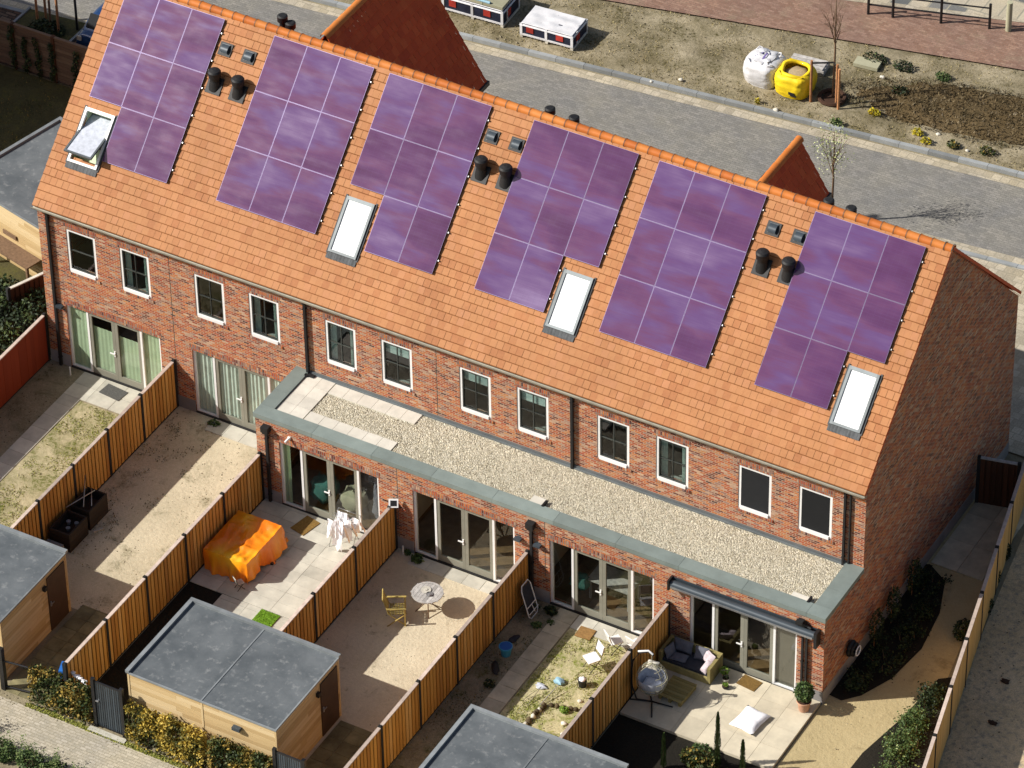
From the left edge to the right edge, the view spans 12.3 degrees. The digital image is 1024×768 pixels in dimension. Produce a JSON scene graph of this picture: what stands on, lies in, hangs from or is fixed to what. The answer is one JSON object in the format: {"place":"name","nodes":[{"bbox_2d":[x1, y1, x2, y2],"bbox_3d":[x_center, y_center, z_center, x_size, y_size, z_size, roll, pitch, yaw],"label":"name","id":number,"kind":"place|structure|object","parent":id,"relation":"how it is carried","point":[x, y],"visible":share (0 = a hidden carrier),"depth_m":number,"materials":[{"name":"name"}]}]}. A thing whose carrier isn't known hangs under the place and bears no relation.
{"place":"outdoors","nodes":[
{"label":"outdoors","id":0,"kind":"place"},
{"bbox_2d":[0,752,32,767],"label":"garden soil","id":1,"kind":"structure","parent":0,"point":[12,764],"depth_m":131.25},
{"bbox_2d":[14,734,45,767],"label":"shrub","id":2,"kind":"object","parent":1,"relation":"on","point":[28,755],"visible":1,"depth_m":130.99,"materials":[{"name":"green plant"}]},
{"bbox_2d":[0,309,50,353],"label":"garden soil","id":3,"kind":"structure","parent":0,"point":[1,351],"depth_m":145.49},
{"bbox_2d":[0,273,48,354],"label":"hedge","id":4,"kind":"object","parent":3,"relation":"on","point":[13,333],"visible":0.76,"depth_m":144.71,"materials":[{"name":"green plant"}]},
{"bbox_2d":[6,272,46,324],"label":"garden fence","id":5,"kind":"object","parent":3,"relation":"on","point":[15,291],"visible":0.34,"depth_m":145.14,"materials":[{"name":"wood"}]},
{"bbox_2d":[0,64,72,290],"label":"garden soil","id":6,"kind":"structure","parent":0,"point":[10,78],"depth_m":154.93,"materials":[{"name":"soil"}]},
{"bbox_2d":[0,229,40,278],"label":"potting bench","id":7,"kind":"object","parent":6,"relation":"on","point":[18,255],"visible":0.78,"depth_m":147.38,"materials":[{"name":"brown wood"}]},
{"bbox_2d":[0,116,62,275],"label":"garden shed","id":8,"kind":"structure","parent":6,"relation":"on","point":[23,161],"depth_m":148.04,"materials":[{"name":"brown wood"}]},
{"bbox_2d":[0,7,76,86],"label":"pavement","id":9,"kind":"structure","parent":0,"point":[9,15],"depth_m":158.68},
{"bbox_2d":[15,9,84,40],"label":"planting bed","id":10,"kind":"object","parent":9,"relation":"on","point":[29,16],"visible":0.4,"depth_m":158.34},
{"bbox_2d":[76,2,103,46],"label":"parked car","id":11,"kind":"object","parent":9,"relation":"on","point":[84,36],"visible":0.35,"depth_m":156.46,"materials":[{"name":"metal"}]},
{"bbox_2d":[0,393,79,480],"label":"path","id":12,"kind":"structure","parent":0,"point":[39,429],"depth_m":142.18,"materials":[{"name":"concrete"}]},
{"bbox_2d":[6,605,107,711],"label":"paving","id":13,"kind":"structure","parent":0,"point":[73,633],"depth_m":134.92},
{"bbox_2d":[0,401,117,526],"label":"lawn","id":14,"kind":"structure","parent":0,"point":[36,484],"depth_m":141.28,"materials":[{"name":"beige plant"}]},
{"bbox_2d":[0,360,118,481],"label":"garden soil","id":15,"kind":"structure","parent":0,"point":[50,381],"depth_m":143.34,"materials":[{"name":"soil"}]},
{"bbox_2d":[0,696,179,767],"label":"path","id":16,"kind":"structure","parent":0,"point":[79,747],"depth_m":131.89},
{"bbox_2d":[64,372,140,413],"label":"paving","id":17,"kind":"structure","parent":0,"point":[86,386],"depth_m":143.56,"materials":[{"name":"concrete"}]},
{"bbox_2d":[75,582,221,765],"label":"garden soil","id":18,"kind":"structure","parent":0,"point":[115,676],"depth_m":135.19,"materials":[{"name":"soil"}]},
{"bbox_2d":[66,406,256,613],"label":"sand","id":19,"kind":"structure","parent":0,"point":[157,531],"depth_m":139.67,"materials":[{"name":"sand"}]},
{"bbox_2d":[49,509,88,552],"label":"planter box","id":20,"kind":"object","parent":19,"relation":"on","point":[72,539],"visible":0.97,"depth_m":138.12,"materials":[{"name":"wood"}]},
{"bbox_2d":[70,487,107,530],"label":"planter box","id":21,"kind":"object","parent":19,"relation":"on","point":[96,512],"visible":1,"depth_m":138.89,"materials":[{"name":"wood"}]},
{"bbox_2d":[213,594,287,629],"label":"terrace","id":22,"kind":"structure","parent":0,"point":[236,606],"depth_m":135.99,"materials":[{"name":"concrete"}]},
{"bbox_2d":[205,419,297,457],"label":"paving","id":23,"kind":"structure","parent":0,"point":[235,433],"depth_m":142.00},
{"bbox_2d":[190,498,362,618],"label":"terrace","id":24,"kind":"structure","parent":0,"point":[291,580],"depth_m":137.20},
{"bbox_2d":[203,510,288,583],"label":"tarpaulin","id":25,"kind":"object","parent":24,"relation":"on","point":[243,546],"visible":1,"depth_m":137.08,"materials":[{"name":"plastic"}]},
{"bbox_2d":[306,720,372,767],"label":"paving","id":26,"kind":"structure","parent":0,"point":[328,753],"depth_m":131.57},
{"bbox_2d":[211,548,489,765],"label":"sand","id":27,"kind":"structure","parent":0,"point":[377,680],"depth_m":135.02,"materials":[{"name":"sand"}]},
{"bbox_2d":[410,582,444,618],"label":"round table","id":28,"kind":"object","parent":27,"relation":"on","point":[418,595],"visible":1,"depth_m":135.42,"materials":[{"name":"grey wood"}]},
{"bbox_2d":[407,557,496,593],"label":"paving","id":29,"kind":"structure","parent":0,"point":[458,576],"depth_m":136.97,"materials":[{"name":"concrete"}]},
{"bbox_2d":[0,0,1023,767],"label":"ground","id":30,"kind":"structure","parent":0,"point":[1010,456],"depth_m":137.18,"materials":[{"name":"concrete"}]},
{"bbox_2d":[0,312,50,408],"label":"garden fence","id":31,"kind":"object","parent":30,"relation":"on","point":[25,357],"visible":1,"depth_m":143.41,"materials":[{"name":"wood"}]},
{"bbox_2d":[0,524,70,677],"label":"garden shed","id":32,"kind":"structure","parent":30,"relation":"on","point":[35,606],"depth_m":134.31,"materials":[{"name":"brown wood"}]},
{"bbox_2d":[46,561,68,629],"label":"door","id":33,"kind":"structure","parent":32,"relation":"in","point":[56,581],"depth_m":135.03,"materials":[{"name":"wood"}]},
{"bbox_2d":[0,18,87,84],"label":"slatted screen","id":34,"kind":"object","parent":30,"relation":"on","point":[63,49],"visible":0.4,"depth_m":155.47,"materials":[{"name":"brown wood"}]},
{"bbox_2d":[27,663,93,723],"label":"hedge","id":35,"kind":"object","parent":30,"relation":"on","point":[58,690],"visible":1,"depth_m":132.30,"materials":[{"name":"green plant"}]},
{"bbox_2d":[10,359,178,540],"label":"garden fence","id":36,"kind":"object","parent":30,"relation":"on","point":[123,436],"visible":0.9,"depth_m":139.97,"materials":[{"name":"brown wood"}]},
{"bbox_2d":[24,703,189,767],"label":"ground cover","id":37,"kind":"object","parent":30,"relation":"on","point":[78,723],"visible":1,"depth_m":132.08,"materials":[{"name":"green plant"}]},
{"bbox_2d":[90,676,126,737],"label":"garden gate","id":38,"kind":"structure","parent":30,"relation":"on","point":[108,703],"depth_m":131.61,"materials":[{"name":"black metal"}]},
{"bbox_2d":[62,451,264,711],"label":"garden fence","id":39,"kind":"object","parent":30,"relation":"on","point":[110,639],"visible":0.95,"depth_m":135.50,"materials":[{"name":"brown wood"}]},
{"bbox_2d":[123,698,208,767],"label":"hedge","id":40,"kind":"object","parent":30,"relation":"on","point":[161,727],"visible":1,"depth_m":130.85,"materials":[{"name":"plant"}]},
{"bbox_2d":[125,597,341,767],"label":"garden shed","id":41,"kind":"structure","parent":30,"relation":"on","point":[210,669],"depth_m":130.82,"materials":[{"name":"grey wood"}]},
{"bbox_2d":[320,665,339,735],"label":"door","id":42,"kind":"structure","parent":41,"relation":"in","point":[329,698],"depth_m":131.51,"materials":[{"name":"wood"}]},
{"bbox_2d":[205,734,272,767],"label":"hedge","id":43,"kind":"object","parent":30,"relation":"on","point":[237,756],"visible":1,"depth_m":129.87,"materials":[{"name":"green plant"}]},
{"bbox_2d":[272,747,305,767],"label":"garden gate","id":44,"kind":"structure","parent":30,"relation":"on","point":[279,759],"depth_m":129.00,"materials":[{"name":"grey wood"}]},
{"bbox_2d":[279,508,397,642],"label":"garden fence","id":45,"kind":"object","parent":30,"relation":"on","point":[332,595],"visible":0.86,"depth_m":135.46,"materials":[{"name":"brown wood"}]},
{"bbox_2d":[344,549,529,767],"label":"garden fence","id":46,"kind":"object","parent":30,"relation":"on","point":[403,722],"visible":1,"depth_m":132.43,"materials":[{"name":"brown wood"}]},
{"bbox_2d":[0,4,1023,269],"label":"kerb","id":47,"kind":"structure","parent":30,"relation":"on","point":[994,260],"depth_m":147.86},
{"bbox_2d":[30,0,1021,703],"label":"terraced house row","id":48,"kind":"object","parent":30,"relation":"on","point":[748,426],"visible":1,"depth_m":135.63,"materials":[{"name":"brick"}]},
{"bbox_2d":[63,222,100,283],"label":"window","id":49,"kind":"structure","parent":48,"relation":"in","point":[69,228],"depth_m":141.37,"materials":[{"name":"white paint"}]},
{"bbox_2d":[63,298,161,391],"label":"patio door set","id":50,"kind":"structure","parent":48,"relation":"in","point":[141,362],"depth_m":143.32,"materials":[{"name":"white paint"}]},
{"bbox_2d":[116,241,153,302],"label":"window","id":51,"kind":"structure","parent":48,"relation":"in","point":[128,287],"depth_m":140.72,"materials":[{"name":"white paint"}]},
{"bbox_2d":[191,267,228,329],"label":"window","id":52,"kind":"structure","parent":48,"relation":"in","point":[211,319],"depth_m":139.62,"materials":[{"name":"white paint"}]},
{"bbox_2d":[190,344,284,433],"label":"patio door set","id":53,"kind":"structure","parent":48,"relation":"in","point":[230,391],"depth_m":141.61,"materials":[{"name":"white paint"}]},
{"bbox_2d":[246,286,282,348],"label":"window","id":54,"kind":"structure","parent":48,"relation":"in","point":[258,335],"depth_m":138.97,"materials":[{"name":"white paint"}]},
{"bbox_2d":[310,470,340,503],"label":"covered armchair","id":55,"kind":"object","parent":48,"relation":"in","point":[319,483],"visible":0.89,"depth_m":139.16,"materials":[{"name":"teal fabric"}]},
{"bbox_2d":[277,436,379,533],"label":"patio door set","id":56,"kind":"structure","parent":48,"relation":"in","point":[330,460],"depth_m":138.16,"materials":[{"name":"white paint"}]},
{"bbox_2d":[322,313,359,375],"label":"window","id":57,"kind":"structure","parent":48,"relation":"in","point":[331,328],"depth_m":137.93,"materials":[{"name":"white paint"}]},
{"bbox_2d":[339,485,368,511],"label":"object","id":58,"kind":"object","parent":48,"relation":"on","point":[347,497],"visible":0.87,"depth_m":138.85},
{"bbox_2d":[378,332,415,395],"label":"window","id":59,"kind":"structure","parent":48,"relation":"in","point":[390,344],"depth_m":137.02,"materials":[{"name":"white paint"}]},
{"bbox_2d":[410,484,515,583],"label":"patio door set","id":60,"kind":"structure","parent":48,"relation":"in","point":[464,565],"depth_m":136.39,"materials":[{"name":"white paint"}]},
{"bbox_2d":[457,360,493,423],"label":"window","id":61,"kind":"structure","parent":48,"relation":"in","point":[475,374],"depth_m":135.99,"materials":[{"name":"white paint"}]},
{"bbox_2d":[514,380,550,443],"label":"window","id":62,"kind":"structure","parent":48,"relation":"in","point":[538,396],"depth_m":135.26,"materials":[{"name":"white paint"}]},
{"bbox_2d":[547,534,655,635],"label":"patio door set","id":63,"kind":"structure","parent":48,"relation":"in","point":[601,616],"depth_m":134.63,"materials":[{"name":"white paint"}]},
{"bbox_2d":[594,408,631,472],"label":"window","id":64,"kind":"structure","parent":48,"relation":"in","point":[612,461],"depth_m":134.37,"materials":[{"name":"white paint"}]},
{"bbox_2d":[588,564,642,611],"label":"dining table","id":65,"kind":"object","parent":48,"relation":"on","point":[617,579],"visible":0.73,"depth_m":135.64,"materials":[{"name":"grey wood"}]},
{"bbox_2d":[653,429,690,493],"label":"window","id":66,"kind":"structure","parent":48,"relation":"in","point":[662,438],"depth_m":133.72,"materials":[{"name":"white paint"}]},
{"bbox_2d":[690,596,796,691],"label":"patio door set","id":67,"kind":"structure","parent":48,"relation":"in","point":[783,643],"depth_m":132.84,"materials":[{"name":"white paint"}]},
{"bbox_2d":[735,458,773,522],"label":"window","id":68,"kind":"structure","parent":48,"relation":"in","point":[755,481],"depth_m":132.58,"materials":[{"name":"white paint"}]},
{"bbox_2d":[795,479,834,543],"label":"window","id":69,"kind":"structure","parent":48,"relation":"in","point":[815,502],"depth_m":131.84,"materials":[{"name":"white paint"}]},
{"bbox_2d":[559,600,669,748],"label":"garden fence","id":70,"kind":"object","parent":30,"relation":"on","point":[599,711],"visible":0.87,"depth_m":131.79,"materials":[{"name":"brown wood"}]},
{"bbox_2d":[308,0,1023,178],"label":"kerb","id":71,"kind":"structure","parent":30,"relation":"on","point":[745,106],"depth_m":154.37,"materials":[{"name":"concrete"}]},
{"bbox_2d":[335,0,1023,171],"bbox_3d":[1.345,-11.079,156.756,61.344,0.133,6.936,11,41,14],"label":"verge","id":72,"kind":"structure","parent":30,"relation":"on","point":[708,64],"depth_m":156.14,"materials":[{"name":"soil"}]},
{"bbox_2d":[441,0,519,27],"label":"wrapped pallet","id":73,"kind":"object","parent":72,"relation":"on","point":[501,13],"visible":0.94,"depth_m":157.74,"materials":[{"name":"plastic"}]},
{"bbox_2d":[519,5,587,50],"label":"wrapped pallet","id":74,"kind":"object","parent":72,"relation":"on","point":[547,25],"visible":1,"depth_m":156.87,"materials":[{"name":"plastic"}]},
{"bbox_2d":[743,46,785,88],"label":"bulk bag","id":75,"kind":"object","parent":72,"relation":"on","point":[761,65],"visible":1,"depth_m":154.63,"materials":[{"name":"fabric"}]},
{"bbox_2d":[773,58,816,99],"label":"bulk bag","id":76,"kind":"object","parent":72,"relation":"on","point":[792,80],"visible":1,"depth_m":154.24,"materials":[{"name":"yellow plastic"}]},
{"bbox_2d":[856,82,1023,145],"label":"earth mound","id":77,"kind":"object","parent":72,"relation":"on","point":[926,118],"visible":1,"depth_m":153.67,"materials":[{"name":"soil"}]},
{"bbox_2d":[840,75,1023,147],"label":"dead stubble","id":78,"kind":"object","parent":77,"relation":"on","point":[942,90],"visible":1,"depth_m":153.91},
{"bbox_2d":[807,112,855,197],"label":"young tree","id":79,"kind":"object","parent":30,"relation":"on","point":[833,157],"visible":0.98,"depth_m":147.69,"materials":[{"name":"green plant"}]},
{"bbox_2d":[829,564,943,699],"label":"planting bed","id":80,"kind":"object","parent":30,"relation":"on","point":[841,692],"visible":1,"depth_m":134.46,"materials":[{"name":"soil"}]},
{"bbox_2d":[839,663,873,693],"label":"shrub","id":81,"kind":"object","parent":80,"relation":"on","point":[852,681],"visible":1,"depth_m":132.99,"materials":[{"name":"green plant"}]},
{"bbox_2d":[861,642,907,679],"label":"shrub","id":82,"kind":"object","parent":80,"relation":"on","point":[874,663],"visible":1,"depth_m":133.69,"materials":[{"name":"green plant"}]},
{"bbox_2d":[875,618,931,652],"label":"shrub","id":83,"kind":"object","parent":80,"relation":"on","point":[903,631],"visible":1,"depth_m":134.48,"materials":[{"name":"green plant"}]},
{"bbox_2d":[851,677,951,767],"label":"planting bed","id":84,"kind":"object","parent":30,"relation":"on","point":[869,757],"visible":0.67,"depth_m":131.21,"materials":[{"name":"soil"}]},
{"bbox_2d":[879,722,924,767],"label":"shrub","id":85,"kind":"object","parent":84,"relation":"on","point":[889,742],"visible":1,"depth_m":130.88,"materials":[{"name":"green plant"}]},
{"bbox_2d":[893,701,933,740],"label":"shrub","id":86,"kind":"object","parent":84,"relation":"on","point":[913,716],"visible":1,"depth_m":131.62,"materials":[{"name":"green plant"}]},
{"bbox_2d":[912,681,946,720],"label":"shrub","id":87,"kind":"object","parent":84,"relation":"on","point":[930,700],"visible":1,"depth_m":132.32,"materials":[{"name":"green plant"}]},
{"bbox_2d":[874,0,1023,18],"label":"car park","id":88,"kind":"structure","parent":30,"relation":"on","point":[999,7],"depth_m":158.28,"materials":[{"name":"brick"}]},
{"bbox_2d":[847,0,1023,22],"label":"kerb","id":89,"kind":"structure","parent":88,"relation":"on","point":[944,10],"depth_m":158.05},
{"bbox_2d":[938,535,1023,767],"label":"lane","id":90,"kind":"structure","parent":30,"relation":"on","point":[1001,703],"depth_m":132.77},
{"bbox_2d":[922,462,1023,767],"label":"garden fence","id":91,"kind":"object","parent":90,"relation":"on","point":[957,685],"visible":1,"depth_m":133.26,"materials":[{"name":"wood"}]},
{"bbox_2d":[390,598,638,767],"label":"garden soil","id":92,"kind":"structure","parent":0,"point":[417,751],"depth_m":133.42,"materials":[{"name":"soil"}]},
{"bbox_2d":[11,0,1023,258],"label":"street","id":93,"kind":"structure","parent":0,"point":[941,202],"depth_m":152.61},
{"bbox_2d":[0,0,1023,264],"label":"gutter band","id":94,"kind":"object","parent":93,"relation":"on","point":[958,244],"depth_m":148.52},
{"bbox_2d":[273,0,1023,187],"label":"gutter band","id":95,"kind":"object","parent":93,"relation":"on","point":[719,108],"visible":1,"depth_m":154.32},
{"bbox_2d":[479,608,578,713],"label":"path","id":96,"kind":"structure","parent":0,"point":[521,670],"depth_m":134.12,"materials":[{"name":"concrete"}]},
{"bbox_2d":[500,628,626,736],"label":"lawn","id":97,"kind":"structure","parent":0,"point":[566,670],"depth_m":133.44,"materials":[{"name":"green plant"}]},
{"bbox_2d":[570,615,637,648],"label":"paving","id":98,"kind":"structure","parent":0,"point":[597,626],"depth_m":135.10,"materials":[{"name":"concrete"}]},
{"bbox_2d":[591,714,760,767],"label":"garden soil","id":99,"kind":"structure","parent":0,"point":[632,743],"depth_m":131.42,"materials":[{"name":"soil"}]},
{"bbox_2d":[419,704,628,767],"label":"garden shed","id":100,"kind":"structure","parent":99,"relation":"on","point":[475,736],"depth_m":128.20,"materials":[{"name":"grey wood"}]},
{"bbox_2d":[679,746,717,767],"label":"shrub","id":101,"kind":"object","parent":99,"relation":"on","point":[705,758],"visible":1,"depth_m":130.55,"materials":[{"name":"green plant"}]},
{"bbox_2d":[620,666,820,767],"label":"terrace","id":102,"kind":"structure","parent":0,"point":[768,742],"depth_m":132.22,"materials":[{"name":"tile"}]},
{"bbox_2d":[630,650,672,717],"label":"egg chair","id":103,"kind":"object","parent":102,"relation":"on","point":[651,678],"visible":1,"depth_m":132.09,"materials":[{"name":"black metal"}]},
{"bbox_2d":[658,675,696,706],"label":"pallet table","id":104,"kind":"object","parent":102,"relation":"on","point":[679,690],"visible":1,"depth_m":132.76,"materials":[{"name":"brown wood"}]},
{"bbox_2d":[658,634,722,684],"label":"garden sofa","id":105,"kind":"object","parent":102,"relation":"on","point":[690,667],"visible":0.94,"depth_m":133.40,"materials":[{"name":"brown wood"}]},
{"bbox_2d":[729,705,770,734],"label":"floor cushion","id":106,"kind":"object","parent":102,"relation":"on","point":[749,719],"visible":1,"depth_m":131.78,"materials":[{"name":"white fabric"}]},
{"bbox_2d":[793,681,815,712],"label":"potted plant","id":107,"kind":"object","parent":102,"relation":"on","point":[804,700],"visible":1,"depth_m":131.82,"materials":[{"name":"green plant"}]},
{"bbox_2d":[609,0,1023,69],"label":"pavement","id":108,"kind":"structure","parent":0,"point":[968,39],"depth_m":157.48,"materials":[{"name":"brick"}]},
{"bbox_2d":[867,0,991,28],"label":"railing","id":109,"kind":"object","parent":108,"relation":"on","point":[893,7],"visible":1,"depth_m":157.16,"materials":[{"name":"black metal"}]},
{"bbox_2d":[775,466,1021,767],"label":"sand","id":110,"kind":"structure","parent":0,"point":[819,740],"depth_m":132.66,"materials":[{"name":"sand"}]},
{"bbox_2d":[931,503,1023,580],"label":"side path","id":111,"kind":"structure","parent":0,"point":[972,539],"depth_m":137.71,"materials":[{"name":"concrete"}]},
{"bbox_2d":[974,455,1021,507],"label":"garden gate","id":112,"kind":"structure","parent":111,"relation":"on","point":[996,480],"depth_m":138.31,"materials":[{"name":"brown wood"}]},
{"bbox_2d":[969,256,1023,455],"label":"pavement","id":113,"kind":"structure","parent":0,"point":[1014,277],"depth_m":143.93,"materials":[{"name":"concrete"}]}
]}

